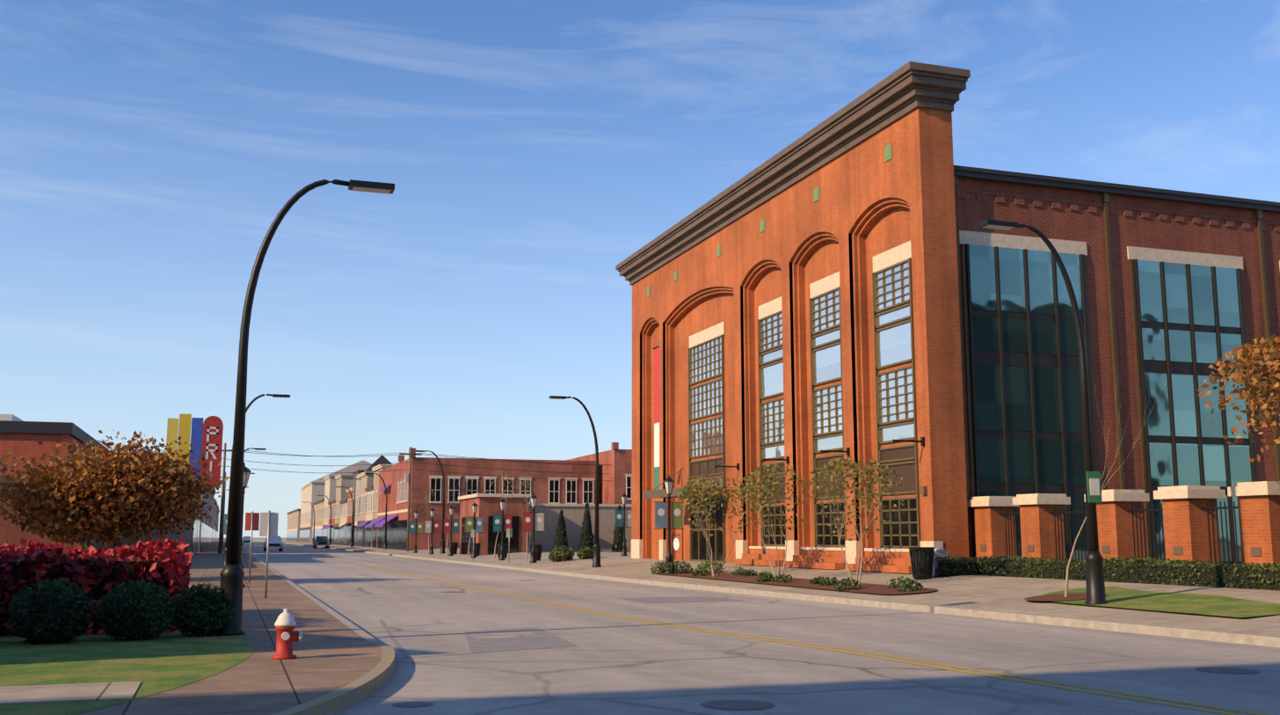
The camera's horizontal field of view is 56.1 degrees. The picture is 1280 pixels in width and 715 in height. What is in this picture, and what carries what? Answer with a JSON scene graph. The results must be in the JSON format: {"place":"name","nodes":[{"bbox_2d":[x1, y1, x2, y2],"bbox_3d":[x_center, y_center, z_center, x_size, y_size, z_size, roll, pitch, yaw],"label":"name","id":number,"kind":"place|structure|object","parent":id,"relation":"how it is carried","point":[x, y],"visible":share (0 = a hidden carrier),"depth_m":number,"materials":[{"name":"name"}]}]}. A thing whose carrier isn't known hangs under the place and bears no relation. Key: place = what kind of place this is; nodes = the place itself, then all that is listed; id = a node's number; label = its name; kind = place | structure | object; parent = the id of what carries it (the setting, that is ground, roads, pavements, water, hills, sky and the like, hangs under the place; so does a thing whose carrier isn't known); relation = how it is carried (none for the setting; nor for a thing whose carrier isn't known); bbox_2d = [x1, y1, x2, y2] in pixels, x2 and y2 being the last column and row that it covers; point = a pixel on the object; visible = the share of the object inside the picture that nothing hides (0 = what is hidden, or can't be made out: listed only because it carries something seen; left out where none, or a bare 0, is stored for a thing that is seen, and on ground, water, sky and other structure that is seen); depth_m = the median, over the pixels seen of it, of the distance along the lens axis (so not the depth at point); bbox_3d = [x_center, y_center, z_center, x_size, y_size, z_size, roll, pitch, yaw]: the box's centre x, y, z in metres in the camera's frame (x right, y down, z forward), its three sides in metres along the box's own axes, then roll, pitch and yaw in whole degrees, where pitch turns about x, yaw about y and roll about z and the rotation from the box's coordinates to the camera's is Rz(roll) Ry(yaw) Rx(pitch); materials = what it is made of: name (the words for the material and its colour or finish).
{"place":"outdoors","nodes":[
{"label":"outdoors","id":0,"kind":"place"},
{"bbox_2d":[0,631,254,714],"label":"lawn","id":1,"kind":"structure","parent":0,"point":[164,662],"depth_m":14.75,"materials":[{"name":"green plant"}]},
{"bbox_2d":[6,577,94,644],"bbox_3d":[-8.656,3.719,17.630,1.183,0.975,1.199,3,-9,-19],"label":"box shrub","id":2,"kind":"object","parent":1,"relation":"on","point":[57,612],"visible":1,"depth_m":17.33,"materials":[{"name":"green plant"}]},
{"bbox_2d":[0,681,141,704],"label":"concrete path","id":3,"kind":"structure","parent":1,"relation":"on","point":[32,694],"depth_m":11.83,"materials":[{"name":"concrete"}]},
{"bbox_2d":[95,579,176,640],"bbox_3d":[-7.626,3.825,18.179,1.140,0.937,1.137,3,-9,-19],"label":"box shrub","id":4,"kind":"object","parent":1,"relation":"on","point":[136,610],"visible":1,"depth_m":17.89,"materials":[{"name":"green plant"}]},
{"bbox_2d":[170,581,234,636],"bbox_3d":[-6.883,3.983,18.954,1.037,0.847,1.031,3,-9,-19],"label":"box shrub","id":5,"kind":"object","parent":1,"relation":"on","point":[201,610],"visible":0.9,"depth_m":18.66,"materials":[{"name":"green plant"}]},
{"bbox_2d":[214,179,394,635],"bbox_3d":[-5.506,0.688,19.918,2.580,7.593,0.460,3,-9,-19],"label":"lamp","id":6,"kind":"object","parent":1,"relation":"on","point":[231,574],"visible":0.94,"depth_m":19.42,"materials":[{"name":"metal"}]},
{"bbox_2d":[0,538,393,714],"bbox_3d":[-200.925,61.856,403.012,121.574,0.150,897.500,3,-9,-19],"label":"pavement","id":7,"kind":"structure","parent":0,"point":[332,650],"depth_m":14.89,"materials":[{"name":"concrete"}]},
{"bbox_2d":[0,447,26,522],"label":"tree","id":8,"kind":"object","parent":7,"relation":"on","point":[24,490],"visible":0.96,"depth_m":40.10,"materials":[{"name":"brown plant"}]},
{"bbox_2d":[0,414,110,479],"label":"brick hall","id":9,"kind":"structure","parent":7,"relation":"on","point":[19,438],"depth_m":71.70,"materials":[{"name":"red"}]},
{"bbox_2d":[0,478,113,550],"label":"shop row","id":10,"kind":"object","parent":7,"relation":"on","point":[11,533],"depth_m":54.76,"materials":[{"name":"red brick"}]},
{"bbox_2d":[0,536,193,636],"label":"red hedge","id":11,"kind":"object","parent":7,"relation":"on","point":[98,573],"visible":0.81,"depth_m":19.29,"materials":[{"name":"red plant"}]},
{"bbox_2d":[0,429,229,548],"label":"tree","id":12,"kind":"object","parent":7,"relation":"on","point":[119,496],"visible":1,"depth_m":41.83,"materials":[{"name":"brown plant"}]},
{"bbox_2d":[113,528,139,549],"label":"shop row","id":13,"kind":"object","parent":7,"relation":"on","point":[128,542],"depth_m":80.62,"materials":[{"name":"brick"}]},
{"bbox_2d":[116,451,204,552],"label":"shop row","id":14,"kind":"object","parent":7,"relation":"on","point":[201,522],"visible":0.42,"depth_m":121.85,"materials":[{"name":"paint"}]},
{"bbox_2d":[139,480,201,556],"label":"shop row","id":15,"kind":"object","parent":7,"relation":"on","point":[190,536],"visible":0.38,"depth_m":92.22,"materials":[{"name":"paint"}]},
{"bbox_2d":[166,413,223,487],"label":"sign","id":16,"kind":"object","parent":15,"relation":"on","point":[206,436],"visible":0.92,"depth_m":100.73,"materials":[{"name":"multicoloured paint"}]},
{"bbox_2d":[196,487,203,553],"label":"shop row","id":17,"kind":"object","parent":7,"relation":"on","point":[198,538],"visible":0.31,"depth_m":109.93,"materials":[{"name":"brick"}]},
{"bbox_2d":[203,487,208,549],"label":"shop row","id":18,"kind":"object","parent":7,"relation":"on","point":[206,524],"visible":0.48,"depth_m":147.66,"materials":[{"name":"brick"}]},
{"bbox_2d":[208,487,213,546],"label":"shop row","id":19,"kind":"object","parent":7,"relation":"on","point":[210,515],"visible":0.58,"depth_m":187.70,"materials":[{"name":"brick"}]},
{"bbox_2d":[210,487,216,545],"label":"shop row","id":20,"kind":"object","parent":7,"relation":"on","point":[212,519],"visible":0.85,"depth_m":210.31,"materials":[{"name":"paint"}]},
{"bbox_2d":[211,498,218,545],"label":"shop row","id":21,"kind":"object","parent":7,"relation":"on","point":[215,506],"visible":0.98,"depth_m":251.15,"materials":[{"name":"beige brick"}]},
{"bbox_2d":[215,505,219,542],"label":"shop row","id":22,"kind":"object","parent":7,"relation":"on","point":[217,522],"visible":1,"depth_m":326.50,"materials":[{"name":"brick"}]},
{"bbox_2d":[240,462,251,587],"bbox_3d":[-12.361,5.165,37.183,0.460,3.840,0.398,3,-9,-19],"label":"lamp post","id":23,"kind":"object","parent":7,"relation":"on","point":[247,471],"visible":0.42,"depth_m":37.27,"materials":[{"name":"black paint"}]},
{"bbox_2d":[245,510,259,581],"bbox_3d":[-13.276,6.457,40.954,0.450,2.400,0.069,3,-9,-19],"label":"sign post","id":24,"kind":"object","parent":7,"relation":"on","point":[251,520],"visible":1,"depth_m":41.07,"materials":[{"name":"red"}]},
{"bbox_2d":[222,393,290,568],"bbox_3d":[-17.293,5.596,54.113,2.580,7.993,0.460,3,-9,-19],"label":"lamp","id":25,"kind":"object","parent":7,"relation":"on","point":[247,408],"visible":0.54,"depth_m":53.92,"materials":[{"name":"metal"}]},
{"bbox_2d":[259,509,278,597],"bbox_3d":[-9.470,4.998,30.520,0.450,2.200,0.069,3,-9,-19],"label":"sign post","id":26,"kind":"object","parent":7,"relation":"on","point":[268,524],"visible":1,"depth_m":30.62,"materials":[{"name":"grey"}]},
{"bbox_2d":[271,608,302,659],"bbox_3d":[-4.512,3.530,15.350,0.365,0.620,0.370,3,-9,-19],"label":"fire hydrant","id":27,"kind":"object","parent":7,"relation":"on","point":[285,623],"visible":1,"depth_m":15.26,"materials":[{"name":"metal"}]},
{"bbox_2d":[271,640,394,714],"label":"kerb","id":28,"kind":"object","parent":7,"relation":"on","point":[377,675],"visible":0.93,"depth_m":12.25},
{"bbox_2d":[160,443,611,552],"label":"power lines","id":29,"kind":"object","parent":7,"relation":"on","point":[221,515],"visible":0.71,"depth_m":118.14,"materials":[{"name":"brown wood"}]},
{"bbox_2d":[0,0,1279,538],"label":"sky","id":30,"kind":"structure","parent":0,"point":[150,150],"materials":[{"name":"blue"}]},
{"bbox_2d":[241,539,1279,714],"bbox_3d":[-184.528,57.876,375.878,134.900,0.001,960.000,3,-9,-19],"label":"road","id":31,"kind":"structure","parent":0,"point":[611,665],"depth_m":17.20,"materials":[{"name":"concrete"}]},
{"bbox_2d":[263,535,283,551],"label":"white pickup","id":32,"kind":"object","parent":31,"relation":"on","point":[275,541],"visible":0.83,"depth_m":139.74,"materials":[{"name":"white paint"}]},
{"bbox_2d":[312,536,329,548],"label":"car","id":33,"kind":"object","parent":31,"relation":"on","point":[321,541],"visible":0.96,"depth_m":174.69,"materials":[{"name":"grey paint"}]},
{"bbox_2d":[378,596,746,657],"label":"road patches","id":34,"kind":"object","parent":31,"relation":"on","point":[508,639],"visible":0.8,"depth_m":20.29,"materials":[{"name":"asphalt"}]},
{"bbox_2d":[259,543,1267,714],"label":"line","id":35,"kind":"object","parent":31,"relation":"on","point":[1203,709],"visible":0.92,"depth_m":16.09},
{"bbox_2d":[392,579,1260,710],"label":"manhole covers","id":36,"kind":"object","parent":31,"relation":"on","point":[738,704],"visible":0.94,"depth_m":12.22,"materials":[{"name":"metal"}]},
{"bbox_2d":[252,538,1279,647],"bbox_3d":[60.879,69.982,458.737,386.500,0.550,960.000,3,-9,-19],"label":"pavement","id":37,"kind":"structure","parent":0,"point":[994,597],"depth_m":29.59,"materials":[{"name":"concrete"}]},
{"bbox_2d":[286,508,300,541],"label":"shop row","id":38,"kind":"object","parent":37,"relation":"on","point":[294,524],"visible":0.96,"depth_m":333.05,"materials":[{"name":"paint"}]},
{"bbox_2d":[312,498,324,543],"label":"shop row","id":39,"kind":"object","parent":37,"relation":"on","point":[318,506],"visible":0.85,"depth_m":244.37,"materials":[{"name":"paint"}]},
{"bbox_2d":[321,500,335,544],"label":"shop row","id":40,"kind":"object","parent":37,"relation":"on","point":[332,505],"visible":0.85,"depth_m":212.29,"materials":[{"name":"brick"}]},
{"bbox_2d":[322,474,337,538],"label":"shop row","id":41,"kind":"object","parent":37,"relation":"on","point":[330,485],"visible":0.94,"depth_m":223.46,"materials":[{"name":"beige stone"}]},
{"bbox_2d":[299,459,371,542],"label":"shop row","id":42,"kind":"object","parent":37,"relation":"on","point":[311,490],"visible":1,"depth_m":272.81,"materials":[{"name":"beige stone"}]},
{"bbox_2d":[338,499,347,545],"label":"shop row","id":43,"kind":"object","parent":37,"relation":"on","point":[343,521],"visible":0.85,"depth_m":192.17,"materials":[{"name":"beige brick"}]},
{"bbox_2d":[334,473,354,545],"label":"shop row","id":44,"kind":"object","parent":37,"relation":"on","point":[341,492],"visible":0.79,"depth_m":200.06,"materials":[{"name":"beige brick"}]},
{"bbox_2d":[335,486,353,546],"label":"lamp","id":45,"kind":"object","parent":37,"relation":"on","point":[352,541],"visible":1,"depth_m":161.13,"materials":[{"name":"metal"}]},
{"bbox_2d":[337,487,354,545],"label":"shop row","id":46,"kind":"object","parent":37,"relation":"on","point":[348,523],"visible":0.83,"depth_m":182.70,"materials":[{"name":"brick"}]},
{"bbox_2d":[352,469,365,545],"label":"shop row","id":47,"kind":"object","parent":37,"relation":"on","point":[357,472],"visible":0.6,"depth_m":173.36,"materials":[{"name":"beige brick"}]},
{"bbox_2d":[356,485,373,546],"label":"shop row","id":48,"kind":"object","parent":37,"relation":"on","point":[369,490],"visible":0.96,"depth_m":157.71,"materials":[{"name":"beige brick"}]},
{"bbox_2d":[356,454,392,546],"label":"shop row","id":49,"kind":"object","parent":37,"relation":"on","point":[366,480],"visible":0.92,"depth_m":166.40,"materials":[{"name":"paint"}]},
{"bbox_2d":[364,472,387,548],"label":"lamp","id":50,"kind":"object","parent":37,"relation":"on","point":[385,541],"visible":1,"depth_m":127.50,"materials":[{"name":"metal"}]},
{"bbox_2d":[371,464,394,547],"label":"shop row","id":51,"kind":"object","parent":37,"relation":"on","point":[377,469],"visible":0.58,"depth_m":151.25,"materials":[{"name":"beige brick"}]},
{"bbox_2d":[408,509,422,552],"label":"lamp post","id":52,"kind":"object","parent":37,"relation":"on","point":[419,528],"visible":0.96,"depth_m":107.75,"materials":[{"name":"metal"}]},
{"bbox_2d":[414,450,445,552],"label":"lamp","id":53,"kind":"object","parent":37,"relation":"on","point":[442,545],"visible":1,"depth_m":93.78,"materials":[{"name":"metal"}]},
{"bbox_2d":[425,507,439,553],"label":"lamp post","id":54,"kind":"object","parent":37,"relation":"on","point":[436,526],"visible":0.98,"depth_m":99.35,"materials":[{"name":"metal"}]},
{"bbox_2d":[443,505,459,555],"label":"lamp post","id":55,"kind":"object","parent":37,"relation":"on","point":[447,525],"visible":1,"depth_m":90.90,"materials":[{"name":"metal"}]},
{"bbox_2d":[465,501,483,557],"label":"lamp post","id":56,"kind":"object","parent":37,"relation":"on","point":[478,520],"visible":0.92,"depth_m":82.52,"materials":[{"name":"metal"}]},
{"bbox_2d":[364,447,596,550],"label":"brick building","id":57,"kind":"structure","parent":37,"relation":"on","point":[556,489],"depth_m":123.45,"materials":[{"name":"red brick"}]},
{"bbox_2d":[496,543,508,558],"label":"bin","id":58,"kind":"object","parent":37,"relation":"on","point":[505,545],"visible":0.73,"depth_m":77.65,"materials":[{"name":"black paint"}]},
{"bbox_2d":[493,497,512,559],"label":"lamp post","id":59,"kind":"object","parent":37,"relation":"on","point":[506,520],"visible":0.98,"depth_m":74.05,"materials":[{"name":"metal"}]},
{"bbox_2d":[490,470,516,558],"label":"plaza tree","id":60,"kind":"object","parent":37,"relation":"on","point":[499,481],"visible":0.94,"depth_m":78.88,"materials":[{"name":"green plant"}]},
{"bbox_2d":[506,527,512,562],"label":"sign post","id":61,"kind":"object","parent":37,"relation":"on","point":[509,532],"visible":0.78,"depth_m":68.58,"materials":[{"name":"grey"}]},
{"bbox_2d":[512,480,543,553],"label":"plaza tree","id":62,"kind":"object","parent":37,"relation":"on","point":[520,483],"visible":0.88,"depth_m":84.43,"materials":[{"name":"green plant"}]},
{"bbox_2d":[523,492,544,562],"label":"lamp post","id":63,"kind":"object","parent":37,"relation":"on","point":[539,521],"visible":1,"depth_m":66.57,"materials":[{"name":"metal"}]},
{"bbox_2d":[530,544,542,560],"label":"bin","id":64,"kind":"object","parent":37,"relation":"on","point":[538,548],"visible":0.58,"depth_m":69.19,"materials":[{"name":"black paint"}]},
{"bbox_2d":[458,493,631,554],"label":"plaza pavilion wall","id":65,"kind":"structure","parent":37,"relation":"on","point":[490,507],"depth_m":91.22,"materials":[{"name":"brick"}]},
{"bbox_2d":[548,550,567,561],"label":"plaza shrub","id":66,"kind":"object","parent":37,"relation":"on","point":[557,556],"visible":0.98,"depth_m":65.71,"materials":[{"name":"green plant"}]},
{"bbox_2d":[552,509,568,548],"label":"conifer","id":67,"kind":"object","parent":37,"relation":"on","point":[561,536],"visible":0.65,"depth_m":89.87,"materials":[{"name":"green plant"}]},
{"bbox_2d":[549,545,574,559],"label":"plaza shrub","id":68,"kind":"object","parent":37,"relation":"on","point":[567,550],"visible":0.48,"depth_m":67.16,"materials":[{"name":"green plant"}]},
{"bbox_2d":[549,395,601,567],"bbox_3d":[-3.036,5.816,56.542,2.580,7.993,0.460,3,-9,-19],"label":"lamp","id":69,"kind":"object","parent":37,"relation":"on","point":[596,558],"visible":1,"depth_m":56.66,"materials":[{"name":"metal"}]},
{"bbox_2d":[576,546,593,559],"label":"plaza shrub","id":70,"kind":"object","parent":37,"relation":"on","point":[585,552],"visible":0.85,"depth_m":67.03,"materials":[{"name":"green plant"}]},
{"bbox_2d":[579,499,593,549],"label":"conifer","id":71,"kind":"object","parent":37,"relation":"on","point":[586,538],"visible":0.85,"depth_m":90.52,"materials":[{"name":"green plant"}]},
{"bbox_2d":[567,442,632,503],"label":"brick block","id":72,"kind":"structure","parent":37,"relation":"on","point":[618,472],"depth_m":123.49,"materials":[{"name":"red brick"}]},
{"bbox_2d":[611,504,627,552],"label":"conifer","id":73,"kind":"object","parent":37,"relation":"on","point":[618,541],"visible":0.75,"depth_m":91.19,"materials":[{"name":"green plant"}]},
{"bbox_2d":[614,492,631,555],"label":"lamp post","id":74,"kind":"object","parent":37,"relation":"on","point":[620,518],"visible":0.96,"depth_m":72.43,"materials":[{"name":"metal"}]},
{"bbox_2d":[909,546,934,579],"bbox_3d":[8.301,6.045,35.313,0.740,0.920,0.729,3,-9,-19],"label":"trash can","id":75,"kind":"object","parent":37,"relation":"on","point":[921,560],"visible":1,"depth_m":35.06,"materials":[{"name":"black paint"}]},
{"bbox_2d":[932,546,947,574],"bbox_3d":[8.913,6.100,35.996,0.540,0.840,0.514,3,-9,-19],"label":"utility cabinet","id":76,"kind":"object","parent":37,"relation":"on","point":[940,551],"visible":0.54,"depth_m":35.81,"materials":[{"name":"grey"}]},
{"bbox_2d":[934,555,994,576],"bbox_3d":[9.757,6.274,36.212,2.227,0.637,1.092,3,-9,-19],"label":"hedge","id":77,"kind":"object","parent":37,"relation":"on","point":[963,565],"visible":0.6,"depth_m":35.70,"materials":[{"name":"green plant"}]},
{"bbox_2d":[653,569,1279,617],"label":"lawn and beds","id":78,"kind":"structure","parent":37,"relation":"on","point":[1182,602],"depth_m":25.22,"materials":[{"name":"green plant"}]},
{"bbox_2d":[649,560,677,574],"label":"bed plant","id":79,"kind":"object","parent":78,"relation":"on","point":[661,568],"visible":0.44,"depth_m":46.62,"materials":[{"name":"green plant"}]},
{"bbox_2d":[654,474,683,573],"bbox_3d":[1.137,6.468,46.773,1.240,3.840,0.398,3,-9,-19],"label":"lamp post","id":80,"kind":"object","parent":78,"relation":"on","point":[661,514],"visible":0.88,"depth_m":46.80,"materials":[{"name":"metal"}]},
{"bbox_2d":[671,533,680,574],"bbox_3d":[1.361,7.386,45.031,0.060,1.550,0.810,3,-9,-19],"label":"oval hanging sign","id":81,"kind":"object","parent":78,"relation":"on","point":[675,543],"visible":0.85,"depth_m":45.23,"materials":[{"name":"white paint"}]},
{"bbox_2d":[664,560,693,574],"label":"bed plant","id":82,"kind":"object","parent":78,"relation":"on","point":[680,569],"visible":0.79,"depth_m":45.58,"materials":[{"name":"green plant"}]},
{"bbox_2d":[691,567,710,575],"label":"bed plant","id":83,"kind":"object","parent":78,"relation":"on","point":[697,572],"visible":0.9,"depth_m":43.19,"materials":[{"name":"green plant"}]},
{"bbox_2d":[697,560,725,573],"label":"bed plant","id":84,"kind":"object","parent":78,"relation":"on","point":[708,567],"visible":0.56,"depth_m":44.67,"materials":[{"name":"green plant"}]},
{"bbox_2d":[677,473,755,576],"bbox_3d":[2.523,5.951,42.534,2.894,3.639,2.905,-7,-11,38],"label":"crape myrtle","id":85,"kind":"object","parent":78,"relation":"on","point":[699,490],"visible":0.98,"depth_m":42.45,"materials":[{"name":"green plant"}]},
{"bbox_2d":[730,567,746,574],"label":"bed plant","id":86,"kind":"object","parent":78,"relation":"on","point":[737,571],"visible":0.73,"depth_m":42.23,"materials":[{"name":"green plant"}]},
{"bbox_2d":[730,463,821,581],"bbox_3d":[4.388,5.212,37.913,2.936,3.744,2.803,3,-9,-19],"label":"crape myrtle","id":87,"kind":"object","parent":78,"relation":"on","point":[765,479],"visible":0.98,"depth_m":37.83,"materials":[{"name":"green plant"}]},
{"bbox_2d":[771,572,792,582],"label":"bed plant","id":88,"kind":"object","parent":78,"relation":"on","point":[777,579],"visible":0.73,"depth_m":37.03,"materials":[{"name":"green plant"}]},
{"bbox_2d":[818,576,838,585],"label":"bed plant","id":89,"kind":"object","parent":78,"relation":"on","point":[823,580],"visible":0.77,"depth_m":34.64,"materials":[{"name":"green plant"}]},
{"bbox_2d":[833,576,861,591],"bbox_3d":[5.651,6.224,32.645,0.716,0.503,0.771,3,-9,-19],"label":"bed plant","id":90,"kind":"object","parent":78,"relation":"on","point":[840,585],"visible":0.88,"depth_m":32.56,"materials":[{"name":"green plant"}]},
{"bbox_2d":[803,454,904,587],"bbox_3d":[5.995,4.563,33.473,2.667,3.719,2.838,3,-9,-19],"label":"crape myrtle","id":91,"kind":"object","parent":78,"relation":"on","point":[848,462],"visible":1,"depth_m":33.33,"materials":[{"name":"green plant"}]},
{"bbox_2d":[886,575,913,589],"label":"bed plant","id":92,"kind":"object","parent":78,"relation":"on","point":[893,584],"visible":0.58,"depth_m":32.08,"materials":[{"name":"green plant"}]},
{"bbox_2d":[897,579,923,591],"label":"bed plant","id":93,"kind":"object","parent":78,"relation":"on","point":[911,582],"visible":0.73,"depth_m":30.87,"materials":[{"name":"green plant"}]},
{"bbox_2d":[979,218,1107,603],"bbox_3d":[8.447,1.117,25.096,2.580,7.993,0.460,3,-9,-19],"label":"lamp","id":94,"kind":"object","parent":78,"relation":"on","point":[1094,581],"visible":0.94,"depth_m":25.19,"materials":[{"name":"metal"}]},
{"bbox_2d":[1064,329,1177,596],"bbox_3d":[10.591,2.166,26.173,2.072,6.165,2.338,3,-9,-19],"label":"bare sapling","id":95,"kind":"object","parent":78,"relation":"on","point":[1067,573],"visible":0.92,"depth_m":26.49,"materials":[{"name":"brown plant"}]},
{"bbox_2d":[953,165,1279,566],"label":"building","id":96,"kind":"structure","parent":37,"relation":"on","point":[1189,281],"depth_m":40.84,"materials":[{"name":"brick"}]},
{"bbox_2d":[967,480,1279,568],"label":"courtyard fence","id":97,"kind":"object","parent":37,"relation":"on","point":[1189,519],"visible":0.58,"depth_m":31.71,"materials":[{"name":"orange brick"}]},
{"bbox_2d":[978,554,1279,589],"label":"hedge fence","id":98,"kind":"object","parent":37,"relation":"on","point":[1147,570],"visible":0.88,"depth_m":29.28,"materials":[{"name":"green plant"}]},
{"bbox_2d":[1195,334,1279,461],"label":"orange tree","id":99,"kind":"object","parent":37,"relation":"on","point":[1268,362],"visible":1,"depth_m":25.05,"materials":[{"name":"brown plant"}]},
{"bbox_2d":[615,61,970,573],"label":"brick building","id":100,"kind":"structure","parent":0,"point":[796,304],"depth_m":45.65,"materials":[{"name":"brick"}]},
{"bbox_2d":[652,345,659,489],"bbox_3d":[0.936,3.244,63.099,0.160,7.720,1.150,3,-9,-19],"label":"facade banner","id":101,"kind":"object","parent":100,"relation":"attached to","point":[656,416],"visible":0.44,"depth_m":63.16,"materials":[{"name":"red"}]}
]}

